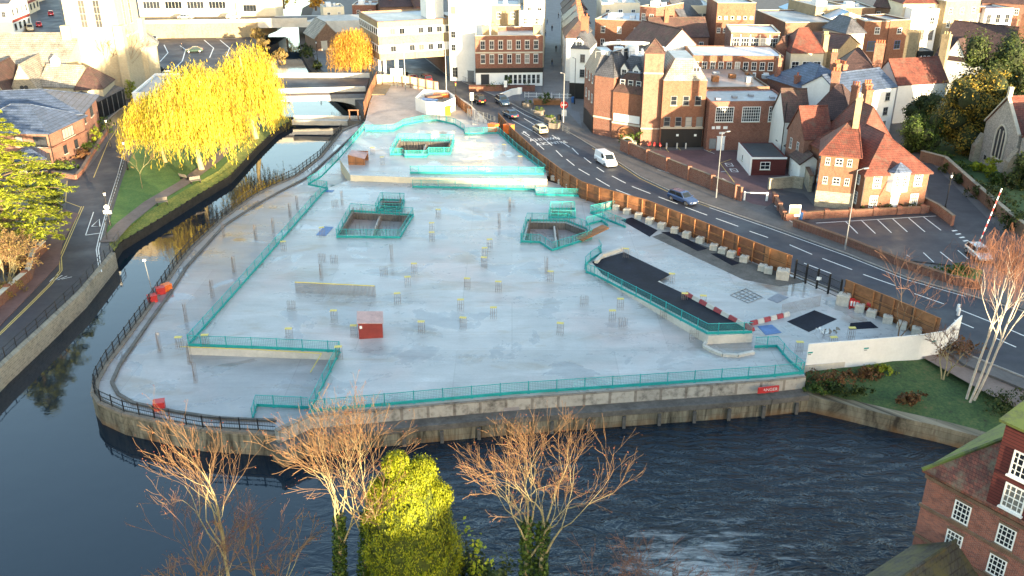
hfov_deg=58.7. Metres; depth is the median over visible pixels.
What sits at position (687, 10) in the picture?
town building
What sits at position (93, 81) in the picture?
church aisle
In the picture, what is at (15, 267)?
undergrowth
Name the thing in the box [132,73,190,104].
white pavilion
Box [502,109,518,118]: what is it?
parked car
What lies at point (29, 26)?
delivery van
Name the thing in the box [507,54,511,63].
window
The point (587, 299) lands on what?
rebar starter
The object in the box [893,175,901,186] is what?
window
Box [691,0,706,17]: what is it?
rendered building
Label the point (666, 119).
window
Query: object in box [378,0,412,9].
town building
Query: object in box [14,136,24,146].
window
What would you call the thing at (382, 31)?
window
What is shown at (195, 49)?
parked car
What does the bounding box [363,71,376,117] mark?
hoarding
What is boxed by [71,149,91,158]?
shrub
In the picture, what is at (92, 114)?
window
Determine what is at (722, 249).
concrete block
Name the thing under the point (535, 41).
window
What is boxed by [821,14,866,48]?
slate house
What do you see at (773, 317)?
road barrier
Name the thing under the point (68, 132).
window
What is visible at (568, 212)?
stair pit
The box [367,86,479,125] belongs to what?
earth ground
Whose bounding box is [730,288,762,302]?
grid
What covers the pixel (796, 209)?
notice board
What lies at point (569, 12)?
street house
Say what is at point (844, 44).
brick wall house
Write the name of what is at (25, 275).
entrance wall
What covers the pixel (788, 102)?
gabled house
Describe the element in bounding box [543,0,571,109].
pedestrian street
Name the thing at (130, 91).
shrub
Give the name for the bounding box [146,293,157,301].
equipment box
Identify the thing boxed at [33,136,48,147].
window
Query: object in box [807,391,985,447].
bank wall
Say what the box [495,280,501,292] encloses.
rebar starter
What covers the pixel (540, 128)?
parked car
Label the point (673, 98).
window
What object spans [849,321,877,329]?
membrane sheet
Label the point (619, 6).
town building
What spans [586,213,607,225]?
edge barrier
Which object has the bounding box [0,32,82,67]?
church nave
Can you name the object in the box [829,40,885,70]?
tiled house
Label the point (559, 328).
rebar starter
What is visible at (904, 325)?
concrete block
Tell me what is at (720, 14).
tower block
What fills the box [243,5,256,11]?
window
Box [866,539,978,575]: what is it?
mill annexe
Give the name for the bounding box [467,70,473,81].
door
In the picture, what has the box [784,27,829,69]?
cream building
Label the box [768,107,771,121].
window
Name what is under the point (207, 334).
rebar starter
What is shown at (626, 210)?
concrete block
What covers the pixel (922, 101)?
evergreen tree
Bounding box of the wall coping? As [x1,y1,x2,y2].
[90,121,364,436]
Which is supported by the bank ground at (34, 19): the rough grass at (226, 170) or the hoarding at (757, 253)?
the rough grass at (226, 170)
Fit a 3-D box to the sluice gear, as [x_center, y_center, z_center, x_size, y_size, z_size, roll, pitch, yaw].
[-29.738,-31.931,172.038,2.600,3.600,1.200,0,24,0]
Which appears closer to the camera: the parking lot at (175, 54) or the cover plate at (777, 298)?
the cover plate at (777, 298)
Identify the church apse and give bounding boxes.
[140,31,160,79]
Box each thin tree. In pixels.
[874,246,951,335]
[918,324,979,379]
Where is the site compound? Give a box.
[415,90,454,115]
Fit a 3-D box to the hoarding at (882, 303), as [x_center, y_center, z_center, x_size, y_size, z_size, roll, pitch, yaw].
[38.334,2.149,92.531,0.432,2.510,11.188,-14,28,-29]
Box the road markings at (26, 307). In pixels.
[0,40,229,334]
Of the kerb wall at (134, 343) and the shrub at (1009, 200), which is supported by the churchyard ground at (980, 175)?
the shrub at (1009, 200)
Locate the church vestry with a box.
[40,55,86,91]
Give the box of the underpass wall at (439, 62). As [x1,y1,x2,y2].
[426,56,446,72]
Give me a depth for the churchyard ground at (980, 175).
139.04 m
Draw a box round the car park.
[807,211,973,264]
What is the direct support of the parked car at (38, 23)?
on the side street at (52, 23)
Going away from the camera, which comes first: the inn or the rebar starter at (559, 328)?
the rebar starter at (559, 328)
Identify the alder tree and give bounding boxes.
[133,385,265,575]
[246,370,423,575]
[449,402,646,575]
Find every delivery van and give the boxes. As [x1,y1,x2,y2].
[26,23,33,30]
[594,148,616,166]
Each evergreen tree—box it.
[896,109,948,152]
[901,90,943,126]
[1009,151,1023,190]
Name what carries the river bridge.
on the town ground at (307, 10)
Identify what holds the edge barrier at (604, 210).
on the concrete slab at (518, 339)
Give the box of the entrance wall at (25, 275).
[0,241,46,306]
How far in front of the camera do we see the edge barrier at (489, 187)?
132.35 m
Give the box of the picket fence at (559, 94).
[527,92,567,98]
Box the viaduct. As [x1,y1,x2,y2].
[144,12,448,37]
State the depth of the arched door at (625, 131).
157.07 m
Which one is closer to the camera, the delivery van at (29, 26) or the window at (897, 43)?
the window at (897, 43)
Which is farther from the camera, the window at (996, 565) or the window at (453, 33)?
the window at (453, 33)
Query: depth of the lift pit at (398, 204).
127.21 m
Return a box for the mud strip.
[653,233,807,285]
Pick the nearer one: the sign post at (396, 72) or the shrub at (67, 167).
the shrub at (67, 167)
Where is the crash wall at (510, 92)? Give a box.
[500,87,521,96]
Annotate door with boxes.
[321,41,327,49]
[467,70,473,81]
[618,127,635,140]
[660,129,702,146]
[716,136,725,149]
[790,162,793,175]
[889,194,899,206]
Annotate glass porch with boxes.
[14,146,47,175]
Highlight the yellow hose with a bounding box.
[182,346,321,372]
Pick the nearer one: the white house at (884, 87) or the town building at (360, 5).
the white house at (884, 87)
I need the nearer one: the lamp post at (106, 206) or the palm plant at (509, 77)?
the lamp post at (106, 206)
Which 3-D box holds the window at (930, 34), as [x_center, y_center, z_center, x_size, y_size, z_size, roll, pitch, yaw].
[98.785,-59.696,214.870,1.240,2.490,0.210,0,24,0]
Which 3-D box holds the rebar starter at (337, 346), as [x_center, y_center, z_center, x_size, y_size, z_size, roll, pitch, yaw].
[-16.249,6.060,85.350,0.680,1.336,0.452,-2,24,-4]
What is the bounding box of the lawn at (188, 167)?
[130,118,268,225]
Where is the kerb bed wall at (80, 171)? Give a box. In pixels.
[51,128,108,178]
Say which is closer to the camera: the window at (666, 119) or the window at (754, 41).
the window at (666, 119)
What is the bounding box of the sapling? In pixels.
[117,144,155,188]
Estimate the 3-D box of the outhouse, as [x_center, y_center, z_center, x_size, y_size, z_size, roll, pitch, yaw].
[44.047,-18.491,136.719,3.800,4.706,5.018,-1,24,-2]
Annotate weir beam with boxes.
[292,115,360,125]
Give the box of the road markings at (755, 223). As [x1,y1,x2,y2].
[512,107,1023,346]
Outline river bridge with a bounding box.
[273,73,390,105]
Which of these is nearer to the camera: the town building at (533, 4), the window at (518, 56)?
the window at (518, 56)
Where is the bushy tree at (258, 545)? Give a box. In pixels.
[141,509,328,575]
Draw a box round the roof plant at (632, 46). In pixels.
[595,41,665,57]
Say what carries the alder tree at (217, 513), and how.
on the near bank ground
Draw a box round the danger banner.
[757,385,778,393]
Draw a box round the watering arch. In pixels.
[623,136,636,144]
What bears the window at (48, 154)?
in the brick office at (55, 134)
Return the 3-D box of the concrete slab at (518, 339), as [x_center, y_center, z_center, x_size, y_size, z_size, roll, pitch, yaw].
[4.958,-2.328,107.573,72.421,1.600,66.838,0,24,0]
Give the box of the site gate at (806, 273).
[793,259,843,296]
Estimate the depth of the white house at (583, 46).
185.34 m
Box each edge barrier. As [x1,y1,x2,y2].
[186,122,364,345]
[187,335,338,351]
[251,395,308,417]
[309,342,340,408]
[309,362,804,412]
[336,203,413,238]
[365,114,497,133]
[375,192,404,211]
[390,133,454,157]
[410,166,543,174]
[412,179,614,201]
[498,127,545,172]
[520,213,591,250]
[548,201,575,218]
[584,240,601,269]
[585,263,752,334]
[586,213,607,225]
[590,201,625,227]
[754,336,804,373]
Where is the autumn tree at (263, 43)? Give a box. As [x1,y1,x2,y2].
[255,38,270,53]
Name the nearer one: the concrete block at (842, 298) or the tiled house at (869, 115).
the concrete block at (842, 298)
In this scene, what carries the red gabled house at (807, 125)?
on the town pavement at (1004, 376)
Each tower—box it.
[60,0,150,98]
[448,0,490,81]
[640,38,665,145]
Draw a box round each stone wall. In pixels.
[767,176,803,189]
[804,167,813,191]
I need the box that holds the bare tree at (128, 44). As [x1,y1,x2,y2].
[96,29,150,63]
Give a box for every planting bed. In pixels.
[618,132,638,141]
[635,128,644,143]
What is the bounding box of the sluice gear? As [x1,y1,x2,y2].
[347,109,361,126]
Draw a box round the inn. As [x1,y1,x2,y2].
[902,16,1023,93]
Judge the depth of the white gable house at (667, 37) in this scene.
189.13 m
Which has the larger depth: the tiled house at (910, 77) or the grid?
the tiled house at (910, 77)
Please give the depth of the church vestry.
177.81 m
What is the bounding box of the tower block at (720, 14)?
[706,0,755,45]
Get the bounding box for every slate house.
[766,55,848,92]
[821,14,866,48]
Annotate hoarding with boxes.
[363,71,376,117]
[377,74,437,89]
[455,94,471,115]
[498,113,792,270]
[844,279,940,333]
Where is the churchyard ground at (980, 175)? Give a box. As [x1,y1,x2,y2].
[932,102,1023,218]
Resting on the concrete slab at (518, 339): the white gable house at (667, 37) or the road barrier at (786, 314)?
the road barrier at (786, 314)
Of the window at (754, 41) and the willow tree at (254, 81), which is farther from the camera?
the window at (754, 41)
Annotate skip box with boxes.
[488,122,498,131]
[503,123,514,133]
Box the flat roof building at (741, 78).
[701,68,769,88]
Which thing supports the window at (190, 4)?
in the long low building at (176, 8)
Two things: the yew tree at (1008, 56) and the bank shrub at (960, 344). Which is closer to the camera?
the bank shrub at (960, 344)
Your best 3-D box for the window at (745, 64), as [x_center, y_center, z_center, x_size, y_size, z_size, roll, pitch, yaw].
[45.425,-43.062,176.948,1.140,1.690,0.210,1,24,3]
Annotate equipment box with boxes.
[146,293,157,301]
[152,398,165,411]
[154,285,165,294]
[160,282,171,291]
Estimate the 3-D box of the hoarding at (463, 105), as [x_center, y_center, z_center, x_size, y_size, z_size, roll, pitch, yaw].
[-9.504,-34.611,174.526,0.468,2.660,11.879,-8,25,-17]
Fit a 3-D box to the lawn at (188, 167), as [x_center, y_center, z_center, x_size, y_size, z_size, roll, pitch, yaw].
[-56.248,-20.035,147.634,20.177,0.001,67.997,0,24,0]
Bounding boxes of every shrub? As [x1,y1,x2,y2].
[32,181,65,194]
[43,189,65,208]
[55,159,79,170]
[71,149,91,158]
[81,141,100,151]
[89,126,102,141]
[97,116,115,132]
[124,80,136,98]
[297,42,314,57]
[312,59,321,70]
[454,538,515,575]
[461,516,493,575]
[802,377,840,395]
[804,367,857,387]
[820,380,875,397]
[844,364,883,382]
[866,363,899,375]
[895,390,927,405]
[923,149,953,157]
[929,261,979,275]
[933,335,988,358]
[937,158,970,172]
[950,171,977,183]
[962,180,996,198]
[968,161,986,171]
[982,386,1023,415]
[983,156,1002,177]
[985,185,1023,212]
[987,171,1005,185]
[991,208,1023,230]
[999,171,1022,188]
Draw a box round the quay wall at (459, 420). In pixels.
[270,375,809,467]
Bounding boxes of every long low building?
[138,0,236,16]
[235,0,283,30]
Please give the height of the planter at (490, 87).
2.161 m
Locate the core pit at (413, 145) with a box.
[394,136,451,153]
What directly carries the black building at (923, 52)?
on the town pavement at (1004, 376)
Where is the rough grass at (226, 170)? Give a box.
[109,117,289,250]
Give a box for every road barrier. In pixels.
[692,295,699,301]
[699,299,706,305]
[706,303,714,309]
[713,307,721,313]
[720,311,729,317]
[728,315,737,322]
[736,319,743,326]
[745,323,754,331]
[749,319,757,324]
[757,318,764,323]
[763,316,770,321]
[770,315,776,320]
[776,313,783,318]
[783,311,789,317]
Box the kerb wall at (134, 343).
[110,131,357,422]
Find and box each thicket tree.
[124,460,331,575]
[560,532,684,575]
[606,530,760,575]
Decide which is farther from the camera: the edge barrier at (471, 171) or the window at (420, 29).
the window at (420, 29)
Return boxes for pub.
[474,22,542,85]
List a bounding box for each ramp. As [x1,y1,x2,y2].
[576,225,608,240]
[587,252,754,357]
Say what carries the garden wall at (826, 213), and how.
on the town pavement at (1004, 376)
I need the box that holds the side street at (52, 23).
[37,0,62,31]
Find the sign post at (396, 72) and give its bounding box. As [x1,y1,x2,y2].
[390,68,402,87]
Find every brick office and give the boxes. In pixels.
[0,89,101,147]
[0,103,88,167]
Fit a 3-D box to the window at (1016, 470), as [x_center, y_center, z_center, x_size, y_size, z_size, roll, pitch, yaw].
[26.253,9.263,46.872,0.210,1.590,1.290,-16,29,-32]
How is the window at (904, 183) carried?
in the brick house at (895, 174)
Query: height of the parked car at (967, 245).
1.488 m
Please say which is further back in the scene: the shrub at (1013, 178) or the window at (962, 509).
the shrub at (1013, 178)
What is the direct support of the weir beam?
on the water
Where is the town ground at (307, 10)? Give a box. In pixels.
[299,0,805,387]
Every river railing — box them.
[0,231,119,360]
[92,125,341,431]
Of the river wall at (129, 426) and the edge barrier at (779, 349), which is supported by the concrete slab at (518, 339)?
the edge barrier at (779, 349)
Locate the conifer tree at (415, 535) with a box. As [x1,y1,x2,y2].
[358,449,465,575]
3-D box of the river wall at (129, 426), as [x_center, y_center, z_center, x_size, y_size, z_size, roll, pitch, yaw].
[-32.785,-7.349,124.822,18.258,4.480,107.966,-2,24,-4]
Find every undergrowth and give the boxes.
[0,248,26,262]
[0,250,31,275]
[0,277,28,298]
[12,227,43,241]
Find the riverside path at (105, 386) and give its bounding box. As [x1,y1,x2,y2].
[99,131,354,428]
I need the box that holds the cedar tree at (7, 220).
[0,110,78,254]
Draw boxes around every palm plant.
[504,75,511,83]
[540,92,550,103]
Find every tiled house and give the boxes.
[817,67,860,121]
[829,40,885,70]
[831,79,891,137]
[882,56,948,123]
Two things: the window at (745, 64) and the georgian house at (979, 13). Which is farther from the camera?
the georgian house at (979, 13)
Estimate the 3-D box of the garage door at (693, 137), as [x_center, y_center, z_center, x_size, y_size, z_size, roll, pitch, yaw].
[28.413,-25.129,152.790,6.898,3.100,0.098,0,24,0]
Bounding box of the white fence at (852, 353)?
[805,315,962,366]
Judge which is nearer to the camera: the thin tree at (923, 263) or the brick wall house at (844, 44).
the thin tree at (923, 263)
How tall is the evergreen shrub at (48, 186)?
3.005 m
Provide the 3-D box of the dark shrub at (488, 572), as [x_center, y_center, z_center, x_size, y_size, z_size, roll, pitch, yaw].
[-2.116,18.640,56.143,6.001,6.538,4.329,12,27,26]
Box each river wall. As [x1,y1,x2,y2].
[0,252,117,391]
[92,398,275,455]
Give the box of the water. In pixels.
[0,0,957,575]
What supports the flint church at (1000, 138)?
on the churchyard ground at (980, 175)
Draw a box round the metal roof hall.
[779,3,867,20]
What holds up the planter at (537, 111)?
on the plaza paving
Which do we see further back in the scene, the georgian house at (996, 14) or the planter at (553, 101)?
the georgian house at (996, 14)
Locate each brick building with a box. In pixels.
[583,47,611,132]
[593,44,645,136]
[611,71,642,140]
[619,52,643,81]
[658,50,707,146]
[685,45,783,83]
[724,24,780,47]
[755,9,831,40]
[774,32,792,70]
[856,15,889,65]
[865,14,911,64]
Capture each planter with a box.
[469,82,502,90]
[501,81,534,91]
[522,100,532,108]
[533,95,561,104]
[533,106,544,115]
[544,114,555,122]
[549,118,560,128]
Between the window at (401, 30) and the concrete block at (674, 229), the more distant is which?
the window at (401, 30)
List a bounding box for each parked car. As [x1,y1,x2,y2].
[35,21,42,26]
[177,14,193,19]
[185,46,202,52]
[226,13,240,18]
[419,73,432,80]
[471,93,485,103]
[495,94,509,105]
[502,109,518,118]
[532,123,547,133]
[667,188,697,205]
[964,241,992,260]
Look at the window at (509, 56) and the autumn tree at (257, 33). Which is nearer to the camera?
the window at (509, 56)
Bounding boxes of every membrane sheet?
[622,217,656,236]
[662,232,706,250]
[710,253,738,264]
[787,310,835,331]
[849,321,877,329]
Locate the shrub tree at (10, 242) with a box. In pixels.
[0,224,50,280]
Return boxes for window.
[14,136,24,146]
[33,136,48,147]
[37,162,47,171]
[46,153,51,163]
[61,124,75,140]
[63,143,68,154]
[73,138,78,148]
[77,0,88,27]
[89,105,94,117]
[91,0,102,27]
[121,0,127,25]
[127,0,133,23]
[142,1,160,8]
[164,1,181,8]
[186,1,203,8]
[208,1,225,8]
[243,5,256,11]
[380,29,385,35]
[381,46,386,52]
[389,28,395,34]
[390,46,395,51]
[399,28,404,33]
[409,44,414,50]
[418,27,423,32]
[419,44,423,49]
[427,26,432,32]
[428,43,433,49]
[436,26,441,31]
[437,43,442,48]
[451,6,455,14]
[451,31,455,37]
[451,44,455,50]
[452,67,457,77]
[480,40,485,49]
[480,54,484,63]
[481,74,488,84]
[489,40,493,49]
[489,54,493,63]
[498,40,502,49]
[498,54,502,63]
[507,40,511,49]
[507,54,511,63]
[513,74,516,83]
[516,40,520,49]
[516,54,520,63]
[518,74,521,83]
[524,53,529,63]
[525,40,529,49]
[527,74,530,83]
[533,53,537,63]
[534,40,537,48]
[536,74,539,82]
[579,69,584,77]
[580,54,584,62]
[617,27,621,33]
[663,117,669,126]
[670,96,676,105]
[674,117,681,126]
[682,96,689,105]
[685,117,691,126]
[694,96,701,105]
[695,117,702,126]
[702,62,706,68]
[710,62,715,68]
[714,107,733,122]
[718,62,723,68]
[726,62,731,68]
[732,38,739,45]
[735,62,739,68]
[741,38,749,45]
[741,107,760,122]
[743,62,748,70]
[750,38,758,45]
[751,62,756,70]
[759,62,764,70]
[760,38,768,45]
[760,162,770,169]
[767,62,773,70]
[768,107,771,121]
[770,38,777,47]
[788,137,792,148]
[791,61,798,67]
[822,176,827,183]
[824,157,830,165]
[832,177,839,185]
[834,158,842,166]
[843,178,849,185]
[846,159,852,166]
[853,191,857,203]
[856,173,860,184]
[866,41,875,50]
[868,194,878,207]
[872,176,881,188]
[874,27,879,34]
[882,107,887,115]
[884,92,890,101]
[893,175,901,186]
[894,40,900,48]
[901,175,908,186]
[909,192,919,205]
[912,175,922,186]
[927,30,933,40]
[929,17,934,24]
[944,525,964,548]
[949,496,973,528]
[983,549,1008,575]
[986,15,991,22]
[990,124,1006,159]
[992,519,1018,553]
[995,14,1000,22]
[997,481,1023,518]
[1004,14,1009,22]
[1005,450,1023,483]
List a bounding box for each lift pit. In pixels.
[340,207,410,235]
[380,195,402,214]
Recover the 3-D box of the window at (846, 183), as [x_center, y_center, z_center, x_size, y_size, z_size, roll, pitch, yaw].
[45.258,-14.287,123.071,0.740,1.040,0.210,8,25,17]
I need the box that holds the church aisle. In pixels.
[73,67,114,96]
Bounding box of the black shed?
[79,85,125,118]
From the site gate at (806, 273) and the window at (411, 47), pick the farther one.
the window at (411, 47)
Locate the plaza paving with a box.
[486,86,581,126]
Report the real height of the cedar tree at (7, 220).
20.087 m
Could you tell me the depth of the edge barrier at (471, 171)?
136.16 m
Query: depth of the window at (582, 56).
184.16 m
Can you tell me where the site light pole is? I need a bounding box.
[142,259,152,292]
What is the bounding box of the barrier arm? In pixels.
[980,188,1001,242]
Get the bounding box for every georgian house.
[904,7,939,49]
[977,5,985,21]
[980,3,1013,25]
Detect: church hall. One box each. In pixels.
[0,57,17,89]
[11,53,43,89]
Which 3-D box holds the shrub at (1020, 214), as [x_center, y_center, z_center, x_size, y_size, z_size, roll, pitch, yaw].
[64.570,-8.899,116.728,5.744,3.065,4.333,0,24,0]
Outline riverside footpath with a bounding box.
[99,123,264,241]
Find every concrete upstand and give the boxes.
[594,246,622,263]
[601,201,610,208]
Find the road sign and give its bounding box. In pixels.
[561,101,567,115]
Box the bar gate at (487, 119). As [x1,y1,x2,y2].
[470,109,495,123]
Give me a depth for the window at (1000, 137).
139.72 m
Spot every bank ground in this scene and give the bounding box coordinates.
[0,0,281,361]
[806,359,1013,431]
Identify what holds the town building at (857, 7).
on the town pavement at (1004, 376)
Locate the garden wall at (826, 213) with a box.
[772,192,929,220]
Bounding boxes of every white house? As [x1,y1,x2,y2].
[569,13,596,98]
[801,59,897,131]
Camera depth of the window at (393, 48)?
200.27 m
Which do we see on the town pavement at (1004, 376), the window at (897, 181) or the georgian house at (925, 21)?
the georgian house at (925, 21)
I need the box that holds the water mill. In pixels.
[912,400,1023,575]
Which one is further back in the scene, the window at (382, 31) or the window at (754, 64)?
the window at (382, 31)
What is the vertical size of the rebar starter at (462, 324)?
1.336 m
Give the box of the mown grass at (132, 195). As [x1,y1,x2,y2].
[105,137,180,234]
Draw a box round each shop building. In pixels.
[0,0,30,31]
[27,0,39,13]
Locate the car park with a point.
(932, 242)
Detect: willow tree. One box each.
[115,87,206,162]
[138,55,255,169]
[214,39,296,138]
[326,27,382,72]
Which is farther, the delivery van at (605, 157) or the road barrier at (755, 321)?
the delivery van at (605, 157)
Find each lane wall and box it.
[919,150,1023,237]
[924,197,955,225]
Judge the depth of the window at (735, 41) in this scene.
187.83 m
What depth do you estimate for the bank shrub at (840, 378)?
82.99 m
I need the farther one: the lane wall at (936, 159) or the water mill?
the lane wall at (936, 159)
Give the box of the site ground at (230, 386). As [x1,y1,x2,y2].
[114,123,577,430]
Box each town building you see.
[320,2,343,14]
[352,0,378,13]
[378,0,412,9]
[411,0,420,8]
[491,0,519,25]
[519,3,542,32]
[523,0,544,66]
[595,11,646,50]
[596,0,639,17]
[639,0,683,20]
[647,7,709,44]
[667,0,702,16]
[788,0,846,15]
[832,1,875,14]
[873,0,890,13]
[888,0,938,17]
[932,0,980,55]
[981,0,1023,26]
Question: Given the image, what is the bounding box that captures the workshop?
[702,89,778,149]
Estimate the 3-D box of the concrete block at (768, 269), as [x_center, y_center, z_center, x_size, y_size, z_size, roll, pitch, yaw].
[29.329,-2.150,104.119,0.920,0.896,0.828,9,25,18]
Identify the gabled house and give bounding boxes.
[769,88,808,153]
[785,105,830,169]
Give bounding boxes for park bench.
[155,197,167,205]
[178,173,188,179]
[189,176,200,183]
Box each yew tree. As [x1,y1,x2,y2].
[925,67,1018,156]
[943,26,1023,100]
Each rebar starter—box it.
[155,332,161,351]
[174,336,183,349]
[182,304,187,321]
[186,344,192,363]
[191,361,197,381]
[201,333,209,346]
[209,280,214,297]
[231,257,235,272]
[284,327,292,340]
[330,309,337,319]
[334,345,342,357]
[350,324,357,335]
[418,320,424,333]
[429,231,434,241]
[459,316,466,327]
[464,277,469,289]
[490,306,496,318]
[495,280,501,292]
[508,197,510,211]
[545,256,547,273]
[556,322,563,334]
[580,295,588,306]
[795,341,803,352]
[847,327,856,338]
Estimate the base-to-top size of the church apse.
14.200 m
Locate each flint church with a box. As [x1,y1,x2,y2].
[968,86,1023,174]
[1019,135,1023,154]
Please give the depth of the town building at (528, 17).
212.01 m
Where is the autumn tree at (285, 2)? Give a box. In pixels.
[282,0,297,8]
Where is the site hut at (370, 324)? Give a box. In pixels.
[357,311,382,338]
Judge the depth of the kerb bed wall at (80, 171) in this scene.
146.20 m
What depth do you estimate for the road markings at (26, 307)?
118.39 m
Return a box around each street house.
[560,0,587,27]
[560,0,588,51]
[561,0,590,57]
[561,3,592,60]
[562,8,594,80]
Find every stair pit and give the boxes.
[525,217,586,248]
[551,205,571,215]
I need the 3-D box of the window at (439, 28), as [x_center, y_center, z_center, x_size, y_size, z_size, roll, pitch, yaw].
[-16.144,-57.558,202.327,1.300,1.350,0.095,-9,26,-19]
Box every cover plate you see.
[316,226,332,235]
[768,293,788,302]
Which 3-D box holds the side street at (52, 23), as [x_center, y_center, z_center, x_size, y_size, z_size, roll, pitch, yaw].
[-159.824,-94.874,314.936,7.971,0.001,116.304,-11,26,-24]
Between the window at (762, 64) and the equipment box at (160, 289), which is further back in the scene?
the window at (762, 64)
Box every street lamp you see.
[560,72,564,121]
[572,57,575,103]
[715,130,729,197]
[844,167,868,249]
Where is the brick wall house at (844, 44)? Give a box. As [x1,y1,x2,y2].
[812,30,860,68]
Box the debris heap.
[816,327,839,334]
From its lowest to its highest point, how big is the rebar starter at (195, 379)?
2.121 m
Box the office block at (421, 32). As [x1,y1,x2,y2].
[358,0,449,73]
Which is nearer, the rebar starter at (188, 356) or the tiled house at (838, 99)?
the rebar starter at (188, 356)
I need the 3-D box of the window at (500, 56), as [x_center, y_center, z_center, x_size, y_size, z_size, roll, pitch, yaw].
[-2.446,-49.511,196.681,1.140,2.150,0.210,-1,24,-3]
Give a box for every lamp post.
[102,190,111,225]
[104,118,110,146]
[944,172,953,207]
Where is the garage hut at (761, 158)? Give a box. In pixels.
[737,142,786,174]
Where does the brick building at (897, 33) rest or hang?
on the town pavement at (1004, 376)
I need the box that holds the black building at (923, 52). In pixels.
[916,47,933,56]
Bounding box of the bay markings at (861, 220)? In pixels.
[657,149,968,261]
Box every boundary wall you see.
[105,102,133,128]
[620,138,742,200]
[793,219,981,289]
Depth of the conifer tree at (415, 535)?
51.44 m
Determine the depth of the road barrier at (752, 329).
88.88 m
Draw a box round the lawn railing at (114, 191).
[105,141,127,237]
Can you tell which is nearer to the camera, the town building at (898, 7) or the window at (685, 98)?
the window at (685, 98)
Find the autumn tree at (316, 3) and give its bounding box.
[307,0,323,10]
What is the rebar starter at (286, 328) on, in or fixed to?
on the concrete slab at (518, 339)
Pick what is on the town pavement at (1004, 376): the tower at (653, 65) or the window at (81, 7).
the tower at (653, 65)
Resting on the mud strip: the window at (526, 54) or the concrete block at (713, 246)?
the concrete block at (713, 246)
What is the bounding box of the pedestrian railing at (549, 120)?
[531,109,569,133]
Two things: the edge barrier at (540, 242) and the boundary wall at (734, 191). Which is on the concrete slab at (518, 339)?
the edge barrier at (540, 242)
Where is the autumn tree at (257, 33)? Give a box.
[249,27,264,40]
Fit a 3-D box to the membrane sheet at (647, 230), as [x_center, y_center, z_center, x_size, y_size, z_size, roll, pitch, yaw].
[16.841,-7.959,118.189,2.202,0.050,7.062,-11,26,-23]
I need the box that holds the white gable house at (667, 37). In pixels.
[624,20,696,51]
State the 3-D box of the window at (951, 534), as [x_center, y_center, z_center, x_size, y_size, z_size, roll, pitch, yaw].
[24.945,14.324,51.477,0.210,1.530,1.090,-16,29,-32]
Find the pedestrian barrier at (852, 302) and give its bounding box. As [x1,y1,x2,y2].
[849,299,859,308]
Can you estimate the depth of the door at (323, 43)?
240.77 m
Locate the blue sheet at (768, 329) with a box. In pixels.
[758,325,781,334]
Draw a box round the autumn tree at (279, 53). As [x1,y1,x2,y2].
[270,47,288,65]
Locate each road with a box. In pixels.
[0,114,128,359]
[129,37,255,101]
[391,58,1023,375]
[653,150,787,205]
[764,189,815,220]
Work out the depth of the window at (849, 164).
122.05 m
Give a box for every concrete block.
[612,203,619,210]
[623,207,630,214]
[634,212,642,219]
[645,216,653,224]
[657,221,666,229]
[670,226,678,233]
[682,230,691,238]
[695,236,704,243]
[709,243,718,250]
[718,246,727,254]
[726,249,736,258]
[739,254,749,262]
[757,263,767,271]
[764,265,772,274]
[775,267,789,280]
[835,291,851,306]
[854,303,864,312]
[866,308,877,317]
[882,314,892,324]
[896,319,907,329]
[911,325,921,334]
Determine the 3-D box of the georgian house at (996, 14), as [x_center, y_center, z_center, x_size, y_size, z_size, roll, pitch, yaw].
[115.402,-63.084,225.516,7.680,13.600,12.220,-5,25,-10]
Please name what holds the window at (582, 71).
in the white house at (583, 46)
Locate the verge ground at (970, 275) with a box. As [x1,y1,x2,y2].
[948,265,982,279]
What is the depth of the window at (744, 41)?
187.65 m
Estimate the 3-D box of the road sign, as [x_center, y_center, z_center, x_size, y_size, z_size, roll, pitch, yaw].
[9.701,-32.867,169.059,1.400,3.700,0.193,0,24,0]
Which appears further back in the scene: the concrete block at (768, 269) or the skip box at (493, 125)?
the skip box at (493, 125)
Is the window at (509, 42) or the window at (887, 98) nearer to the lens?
the window at (887, 98)
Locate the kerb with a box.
[425,58,1023,377]
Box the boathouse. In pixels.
[303,17,339,50]
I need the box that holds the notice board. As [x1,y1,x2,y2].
[789,205,800,219]
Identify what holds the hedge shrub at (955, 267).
on the verge ground at (970, 275)
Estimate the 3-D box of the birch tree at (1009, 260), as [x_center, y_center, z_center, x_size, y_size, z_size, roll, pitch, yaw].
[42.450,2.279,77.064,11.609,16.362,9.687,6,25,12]
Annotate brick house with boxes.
[809,86,933,208]
[814,94,863,208]
[1018,14,1023,63]
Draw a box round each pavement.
[0,209,77,325]
[312,0,1023,390]
[512,100,1023,308]
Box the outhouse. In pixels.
[788,150,817,182]
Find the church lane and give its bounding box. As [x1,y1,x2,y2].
[923,163,1023,284]
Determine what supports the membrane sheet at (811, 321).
on the concrete slab at (518, 339)
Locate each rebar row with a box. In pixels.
[295,281,375,296]
[782,296,820,311]
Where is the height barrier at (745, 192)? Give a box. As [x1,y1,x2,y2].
[743,191,767,200]
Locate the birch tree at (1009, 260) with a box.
[941,225,1023,402]
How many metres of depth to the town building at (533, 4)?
213.55 m
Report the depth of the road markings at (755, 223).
116.56 m
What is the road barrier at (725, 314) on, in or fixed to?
on the ramp at (640, 274)
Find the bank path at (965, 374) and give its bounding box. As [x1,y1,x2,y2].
[923,354,1023,405]
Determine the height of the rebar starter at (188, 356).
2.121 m
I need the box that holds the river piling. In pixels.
[113,120,291,259]
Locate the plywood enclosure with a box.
[348,150,368,164]

